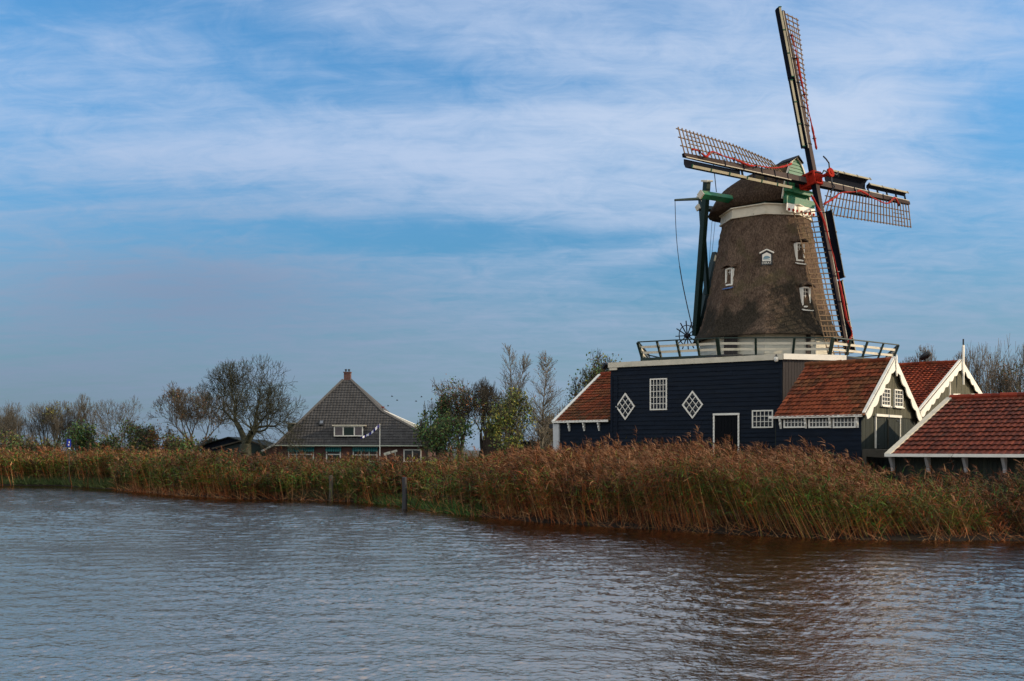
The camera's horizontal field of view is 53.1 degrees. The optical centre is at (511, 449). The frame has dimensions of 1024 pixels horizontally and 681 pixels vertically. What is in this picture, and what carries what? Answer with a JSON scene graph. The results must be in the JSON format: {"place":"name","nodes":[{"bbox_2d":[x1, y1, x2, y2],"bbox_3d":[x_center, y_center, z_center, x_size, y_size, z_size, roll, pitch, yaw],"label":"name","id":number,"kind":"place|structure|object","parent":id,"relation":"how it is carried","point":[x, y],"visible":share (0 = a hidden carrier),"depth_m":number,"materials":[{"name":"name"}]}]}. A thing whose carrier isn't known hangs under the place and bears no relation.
{"place":"outdoors","nodes":[
{"label":"outdoors","id":0,"kind":"place"},
{"bbox_2d":[0,486,1023,680],"bbox_3d":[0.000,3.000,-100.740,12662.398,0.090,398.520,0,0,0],"label":"water","id":1,"kind":"structure","parent":0,"point":[96,584],"depth_m":20.63,"materials":[{"name":"blue liquid"}]},
{"bbox_2d":[329,475,332,500],"bbox_3d":[-10.626,2.415,60.114,0.282,1.862,0.277,0,0,0],"label":"mooring post","id":2,"kind":"object","parent":1,"relation":"in","point":[331,486],"visible":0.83,"depth_m":60.02,"materials":[{"name":"grey wood"}]},
{"bbox_2d":[402,477,406,508],"bbox_3d":[-5.477,2.342,52.165,0.282,1.917,0.277,0,0,0],"label":"mooring post","id":3,"kind":"object","parent":1,"relation":"in","point":[404,493],"visible":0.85,"depth_m":52.06,"materials":[{"name":"wood"}]},
{"bbox_2d":[0,483,1023,540],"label":"bank","id":4,"kind":"structure","parent":0,"point":[748,530],"depth_m":36.78,"materials":[{"name":"brown soil"}]},
{"bbox_2d":[0,463,719,516],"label":"bank grass","id":5,"kind":"structure","parent":4,"relation":"on","point":[93,482],"depth_m":60.02,"materials":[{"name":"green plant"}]},
{"bbox_2d":[67,439,70,481],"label":"waterway sign","id":6,"kind":"object","parent":5,"relation":"on","point":[69,443],"visible":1,"depth_m":82.98,"materials":[{"name":"blue metal"}]},
{"bbox_2d":[0,0,1023,449],"label":"sky","id":7,"kind":"structure","parent":0,"point":[396,194],"materials":[{"name":"blue"}]},
{"bbox_2d":[0,426,1023,541],"bbox_3d":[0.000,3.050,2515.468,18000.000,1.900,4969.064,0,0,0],"label":"ground","id":8,"kind":"structure","parent":0,"point":[471,451],"depth_m":42.28,"materials":[{"name":"brown plant"}]},
{"bbox_2d":[0,428,26,456],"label":"hedge bush","id":9,"kind":"object","parent":8,"relation":"on","point":[8,445],"visible":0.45,"depth_m":103.14,"materials":[{"name":"green plant"}]},
{"bbox_2d":[0,407,27,445],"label":"bare tree","id":10,"kind":"object","parent":8,"relation":"on","point":[8,411],"visible":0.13,"depth_m":116.10,"materials":[{"name":"brown plant"}]},
{"bbox_2d":[3,429,65,454],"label":"hedge bush","id":11,"kind":"object","parent":8,"relation":"on","point":[33,446],"visible":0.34,"depth_m":104.94,"materials":[{"name":"green plant"}]},
{"bbox_2d":[0,400,74,449],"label":"bare tree","id":12,"kind":"object","parent":8,"relation":"on","point":[12,415],"visible":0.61,"depth_m":111.37,"materials":[{"name":"brown plant"}]},
{"bbox_2d":[38,401,74,448],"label":"bare tree","id":13,"kind":"object","parent":8,"relation":"on","point":[56,424],"visible":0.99,"depth_m":111.55,"materials":[{"name":"brown plant"}]},
{"bbox_2d":[58,418,100,454],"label":"hedge bush","id":14,"kind":"object","parent":8,"relation":"on","point":[85,437],"visible":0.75,"depth_m":103.57,"materials":[{"name":"green plant"}]},
{"bbox_2d":[62,393,102,435],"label":"bare tree","id":15,"kind":"object","parent":8,"relation":"on","point":[84,411],"visible":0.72,"depth_m":113.75,"materials":[{"name":"brown plant"}]},
{"bbox_2d":[96,435,127,452],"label":"hedge bush","id":16,"kind":"object","parent":8,"relation":"on","point":[111,443],"visible":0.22,"depth_m":107.25,"materials":[{"name":"green plant"}]},
{"bbox_2d":[89,394,146,448],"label":"bare tree","id":17,"kind":"object","parent":8,"relation":"on","point":[111,414],"visible":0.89,"depth_m":111.84,"materials":[{"name":"brown plant"}]},
{"bbox_2d":[111,447,156,481],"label":"reed bush","id":18,"kind":"object","parent":8,"relation":"on","point":[123,464],"visible":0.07,"depth_m":76.82,"materials":[{"name":"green plant"}]},
{"bbox_2d":[105,418,163,454],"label":"hedge bush","id":19,"kind":"object","parent":8,"relation":"on","point":[135,433],"visible":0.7,"depth_m":104.71,"materials":[{"name":"green plant"}]},
{"bbox_2d":[139,419,179,453],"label":"hedge bush","id":20,"kind":"object","parent":8,"relation":"on","point":[153,437],"visible":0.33,"depth_m":104.88,"materials":[{"name":"green plant"}]},
{"bbox_2d":[162,429,204,457],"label":"hedge bush","id":21,"kind":"object","parent":8,"relation":"on","point":[182,444],"visible":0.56,"depth_m":101.46,"materials":[{"name":"green plant"}]},
{"bbox_2d":[147,380,238,452],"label":"bare tree","id":22,"kind":"object","parent":8,"relation":"on","point":[188,415],"visible":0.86,"depth_m":103.09,"materials":[{"name":"brown plant"}]},
{"bbox_2d":[197,431,217,451],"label":"hedge bush","id":23,"kind":"object","parent":8,"relation":"on","point":[210,439],"visible":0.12,"depth_m":107.69,"materials":[{"name":"green plant"}]},
{"bbox_2d":[198,437,240,455],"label":"farm shed","id":24,"kind":"structure","parent":8,"relation":"on","point":[218,442],"depth_m":106.00,"materials":[{"name":"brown wood"}]},
{"bbox_2d":[212,439,273,458],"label":"farm shed","id":25,"kind":"structure","parent":8,"relation":"on","point":[255,446],"depth_m":100.00,"materials":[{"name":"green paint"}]},
{"bbox_2d":[190,354,315,459],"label":"bare tree","id":26,"kind":"object","parent":8,"relation":"on","point":[253,431],"visible":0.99,"depth_m":95.94,"materials":[{"name":"brown plant"}]},
{"bbox_2d":[0,438,518,451],"bbox_3d":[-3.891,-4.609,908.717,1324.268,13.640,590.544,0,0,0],"label":"distant treeline","id":27,"kind":"object","parent":8,"relation":"on","point":[272,441],"depth_m":744.42,"materials":[{"name":"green plant"}]},
{"bbox_2d":[253,451,288,468],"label":"reed bush","id":28,"kind":"object","parent":8,"relation":"on","point":[267,459],"visible":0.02,"depth_m":71.38,"materials":[{"name":"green plant"}]},
{"bbox_2d":[261,369,435,463],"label":"farmhouse","id":29,"kind":"object","parent":8,"relation":"on","point":[345,414],"visible":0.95,"depth_m":99.08,"materials":[{"name":"grey tile"}]},
{"bbox_2d":[287,446,314,460],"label":"window","id":30,"kind":"structure","parent":29,"relation":"in","point":[310,448],"depth_m":98.38,"materials":[{"name":"white paint"}]},
{"bbox_2d":[325,446,341,461],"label":"window","id":31,"kind":"structure","parent":29,"relation":"in","point":[335,451],"depth_m":98.48,"materials":[{"name":"white paint"}]},
{"bbox_2d":[352,446,377,461],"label":"window","id":32,"kind":"structure","parent":29,"relation":"in","point":[372,449],"depth_m":98.38,"materials":[{"name":"white paint"}]},
{"bbox_2d":[403,449,420,461],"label":"window","id":33,"kind":"structure","parent":29,"relation":"in","point":[406,452],"depth_m":98.52,"materials":[{"name":"white paint"}]},
{"bbox_2d":[334,454,373,477],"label":"reed bush","id":34,"kind":"object","parent":8,"relation":"on","point":[352,460],"visible":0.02,"depth_m":67.69,"materials":[{"name":"brown plant"}]},
{"bbox_2d":[361,424,379,458],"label":"flagpole","id":35,"kind":"object","parent":8,"relation":"on","point":[374,429],"visible":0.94,"depth_m":95.97,"materials":[{"name":"white metal"}]},
{"bbox_2d":[384,450,396,460],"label":"crooked board","id":36,"kind":"object","parent":8,"relation":"on","point":[388,453],"visible":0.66,"depth_m":96.47,"materials":[{"name":"white wood"}]},
{"bbox_2d":[401,455,448,479],"bbox_3d":[-4.815,1.254,59.455,2.709,1.967,4.018,0,0,43],"label":"reed bush","id":37,"kind":"object","parent":8,"relation":"on","point":[426,461],"visible":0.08,"depth_m":59.02,"materials":[{"name":"brown plant"}]},
{"bbox_2d":[413,393,457,460],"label":"leafy tree","id":38,"kind":"object","parent":8,"relation":"on","point":[434,413],"visible":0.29,"depth_m":96.16,"materials":[{"name":"green plant"}]},
{"bbox_2d":[412,410,478,463],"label":"leafy tree","id":39,"kind":"object","parent":8,"relation":"on","point":[438,441],"visible":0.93,"depth_m":91.70,"materials":[{"name":"green plant"}]},
{"bbox_2d":[429,376,489,457],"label":"autumn tree","id":40,"kind":"object","parent":8,"relation":"on","point":[453,400],"visible":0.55,"depth_m":96.78,"materials":[{"name":"brown plant"}]},
{"bbox_2d":[456,376,501,454],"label":"autumn tree","id":41,"kind":"object","parent":8,"relation":"on","point":[484,388],"visible":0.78,"depth_m":95.92,"materials":[{"name":"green plant"}]},
{"bbox_2d":[483,424,500,460],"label":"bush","id":42,"kind":"object","parent":8,"relation":"on","point":[486,441],"visible":0.24,"depth_m":92.00,"materials":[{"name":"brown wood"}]},
{"bbox_2d":[480,383,536,454],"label":"leafy tree","id":43,"kind":"object","parent":8,"relation":"on","point":[501,415],"visible":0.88,"depth_m":87.64,"materials":[{"name":"green plant"}]},
{"bbox_2d":[490,343,532,449],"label":"bare poplar","id":44,"kind":"object","parent":8,"relation":"on","point":[524,366],"visible":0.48,"depth_m":91.78,"materials":[{"name":"brown plant"}]},
{"bbox_2d":[518,427,535,451],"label":"bare tree","id":45,"kind":"object","parent":8,"relation":"on","point":[523,434],"visible":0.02,"depth_m":99.14,"materials":[{"name":"brown plant"}]},
{"bbox_2d":[521,441,550,450],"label":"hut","id":46,"kind":"object","parent":8,"relation":"on","point":[528,442],"visible":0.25,"depth_m":95.00,"materials":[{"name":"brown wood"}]},
{"bbox_2d":[519,351,564,450],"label":"bare poplar","id":47,"kind":"object","parent":8,"relation":"on","point":[540,439],"visible":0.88,"depth_m":91.56,"materials":[{"name":"brown plant"}]},
{"bbox_2d":[533,404,564,446],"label":"autumn tree","id":48,"kind":"object","parent":8,"relation":"on","point":[551,436],"visible":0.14,"depth_m":97.73,"materials":[{"name":"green plant"}]},
{"bbox_2d":[564,348,621,406],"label":"leafy tree","id":49,"kind":"object","parent":8,"relation":"on","point":[597,370],"visible":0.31,"depth_m":79.56,"materials":[{"name":"green plant"}]},
{"bbox_2d":[549,371,675,457],"bbox_3d":[7.511,-1.382,65.926,5.697,7.564,10.306,0,0,39],"label":"side lean to","id":50,"kind":"object","parent":8,"relation":"on","point":[582,415],"visible":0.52,"depth_m":63.09,"materials":[{"name":"tile"}]},
{"bbox_2d":[601,363,607,370],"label":"floodlight","id":51,"kind":"object","parent":50,"relation":"on","point":[604,366],"visible":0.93,"depth_m":67.08,"materials":[{"name":"black plastic"}]},
{"bbox_2d":[608,353,858,466],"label":"mill barn","id":52,"kind":"structure","parent":8,"relation":"on","point":[738,398],"depth_m":57.34,"materials":[{"name":"dark plank"},{"name":"white paint"}]},
{"bbox_2d":[615,393,634,419],"bbox_3d":[6.632,-2.549,59.894,1.249,1.587,0.080,0,0,32],"label":"window","id":53,"kind":"structure","parent":52,"relation":"in","point":[628,399],"depth_m":59.87,"materials":[{"name":"white paint"}]},
{"bbox_2d":[650,378,666,409],"bbox_3d":[8.409,-3.201,58.783,0.941,1.817,0.629,0,0,0],"label":"window","id":54,"kind":"structure","parent":52,"relation":"in","point":[653,396],"depth_m":58.80,"materials":[{"name":"white paint"}]},
{"bbox_2d":[682,391,702,418],"bbox_3d":[10.171,-2.551,57.682,1.274,1.583,0.080,0,0,32],"label":"window","id":55,"kind":"structure","parent":52,"relation":"in","point":[690,394],"depth_m":57.66,"materials":[{"name":"white paint"}]},
{"bbox_2d":[713,413,739,466],"bbox_3d":[11.834,0.136,56.587,1.522,4.342,0.095,0,0,32],"label":"double door","id":56,"kind":"structure","parent":52,"relation":"in","point":[721,421],"depth_m":56.60,"materials":[{"name":"white paint"}]},
{"bbox_2d":[752,410,772,427],"bbox_3d":[13.591,-1.684,55.545,1.039,0.964,0.691,0,0,0],"label":"window","id":57,"kind":"structure","parent":52,"relation":"in","point":[756,415],"depth_m":55.55,"materials":[{"name":"white paint"}]},
{"bbox_2d":[636,6,910,360],"bbox_3d":[15.809,-15.428,63.798,15.585,23.843,20.238,0,0,25],"label":"windmill","id":58,"kind":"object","parent":52,"relation":"on","point":[746,303],"visible":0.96,"depth_m":62.21,"materials":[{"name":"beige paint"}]},
{"bbox_2d":[721,261,737,289],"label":"window","id":59,"kind":"structure","parent":58,"relation":"in","point":[733,263],"depth_m":62.82,"materials":[{"name":"white paint"}]},
{"bbox_2d":[724,336,736,353],"bbox_3d":[13.263,-6.195,62.133,0.934,1.910,0.028,0,0,45],"label":"door","id":60,"kind":"structure","parent":58,"relation":"in","point":[735,339],"depth_m":62.14,"materials":[{"name":"wood"}]},
{"bbox_2d":[759,249,773,264],"bbox_3d":[15.379,-11.631,61.850,0.872,0.971,0.450,0,0,13],"label":"name board","id":61,"kind":"object","parent":58,"relation":"attached to","point":[766,256],"visible":1,"depth_m":61.71,"materials":[{"name":"white wood"}]},
{"bbox_2d":[790,236,807,264],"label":"window","id":62,"kind":"structure","parent":58,"relation":"in","point":[794,238],"depth_m":62.06,"materials":[{"name":"white paint"}]},
{"bbox_2d":[795,280,814,310],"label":"window","id":63,"kind":"structure","parent":58,"relation":"in","point":[803,290],"depth_m":61.59,"materials":[{"name":"white paint"}]},
{"bbox_2d":[806,335,810,353],"bbox_3d":[17.931,-6.194,61.406,0.734,1.911,0.027,0,0,-27],"label":"door","id":64,"kind":"structure","parent":58,"relation":"in","point":[807,339],"depth_m":61.29,"materials":[{"name":"black wood"}]},
{"bbox_2d":[769,354,921,484],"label":"gabled shed","id":65,"kind":"structure","parent":8,"relation":"on","point":[854,406],"depth_m":49.58,"materials":[{"name":"red tile"}]},
{"bbox_2d":[783,419,805,427],"bbox_3d":[13.664,-1.342,49.494,0.911,0.541,0.783,0,0,0],"label":"window","id":66,"kind":"structure","parent":65,"relation":"in","point":[787,423],"depth_m":49.52,"materials":[{"name":"white paint"}]},
{"bbox_2d":[808,419,829,427],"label":"window","id":67,"kind":"structure","parent":65,"relation":"in","point":[812,423],"depth_m":48.71,"materials":[{"name":"white paint"}]},
{"bbox_2d":[833,418,855,427],"bbox_3d":[15.550,-1.299,47.911,0.893,0.524,0.768,0,0,0],"label":"window","id":68,"kind":"structure","parent":65,"relation":"in","point":[837,422],"depth_m":47.89,"materials":[{"name":"white paint"}]},
{"bbox_2d":[881,388,891,406],"bbox_3d":[18.116,-2.530,49.538,0.865,0.903,0.999,0,0,0],"label":"window","id":69,"kind":"structure","parent":65,"relation":"in","point":[886,396],"depth_m":49.63,"materials":[{"name":"white paint"}]},
{"bbox_2d":[875,414,901,448],"bbox_3d":[18.348,-0.894,49.896,0.115,1.651,3.393,0,0,40],"label":"double door","id":70,"kind":"structure","parent":65,"relation":"in","point":[887,427],"depth_m":49.78,"materials":[{"name":"green wood"}]},
{"bbox_2d":[893,389,904,408],"bbox_3d":[19.238,-2.538,50.875,0.885,0.926,1.022,0,0,0],"label":"window","id":71,"kind":"structure","parent":65,"relation":"in","point":[897,394],"depth_m":50.74,"materials":[{"name":"white paint"}]},
{"bbox_2d":[862,449,888,470],"bbox_3d":[18.879,1.325,48.910,2.044,2.750,6.061,0,0,40],"label":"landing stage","id":72,"kind":"object","parent":8,"relation":"on","point":[866,453],"visible":0.21,"depth_m":47.03,"materials":[{"name":"grey wood"}]},
{"bbox_2d":[782,339,982,424],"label":"gabled shed","id":73,"kind":"structure","parent":8,"relation":"on","point":[928,383],"depth_m":57.59,"materials":[{"name":"red tile"}]},
{"bbox_2d":[919,351,930,361],"bbox_3d":[24.001,-5.403,59.461,0.675,0.665,0.387,0,0,31],"label":"roof vent","id":74,"kind":"object","parent":73,"relation":"on","point":[925,356],"visible":1,"depth_m":59.34,"materials":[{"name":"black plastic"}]},
{"bbox_2d":[900,346,937,362],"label":"bare tree","id":75,"kind":"object","parent":8,"relation":"on","point":[931,357],"visible":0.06,"depth_m":120.33,"materials":[{"name":"brown plant"}]},
{"bbox_2d":[884,381,1023,505],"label":"front barn","id":76,"kind":"structure","parent":8,"relation":"on","point":[983,430],"depth_m":43.89,"materials":[{"name":"tile"}]},
{"bbox_2d":[947,351,969,368],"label":"bare tree","id":77,"kind":"object","parent":8,"relation":"on","point":[957,358],"visible":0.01,"depth_m":120.80,"materials":[{"name":"brown plant"}]},
{"bbox_2d":[956,342,1000,392],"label":"bare tree","id":78,"kind":"object","parent":8,"relation":"on","point":[977,365],"visible":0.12,"depth_m":104.71,"materials":[{"name":"brown plant"}]},
{"bbox_2d":[972,337,1023,392],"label":"bare tree","id":79,"kind":"object","parent":8,"relation":"on","point":[1007,383],"visible":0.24,"depth_m":99.87,"materials":[{"name":"brown plant"}]},
{"bbox_2d":[1005,342,1023,391],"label":"bare tree","id":80,"kind":"object","parent":8,"relation":"on","point":[1021,368],"visible":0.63,"depth_m":83.72,"materials":[{"name":"brown plant"}]}
]}

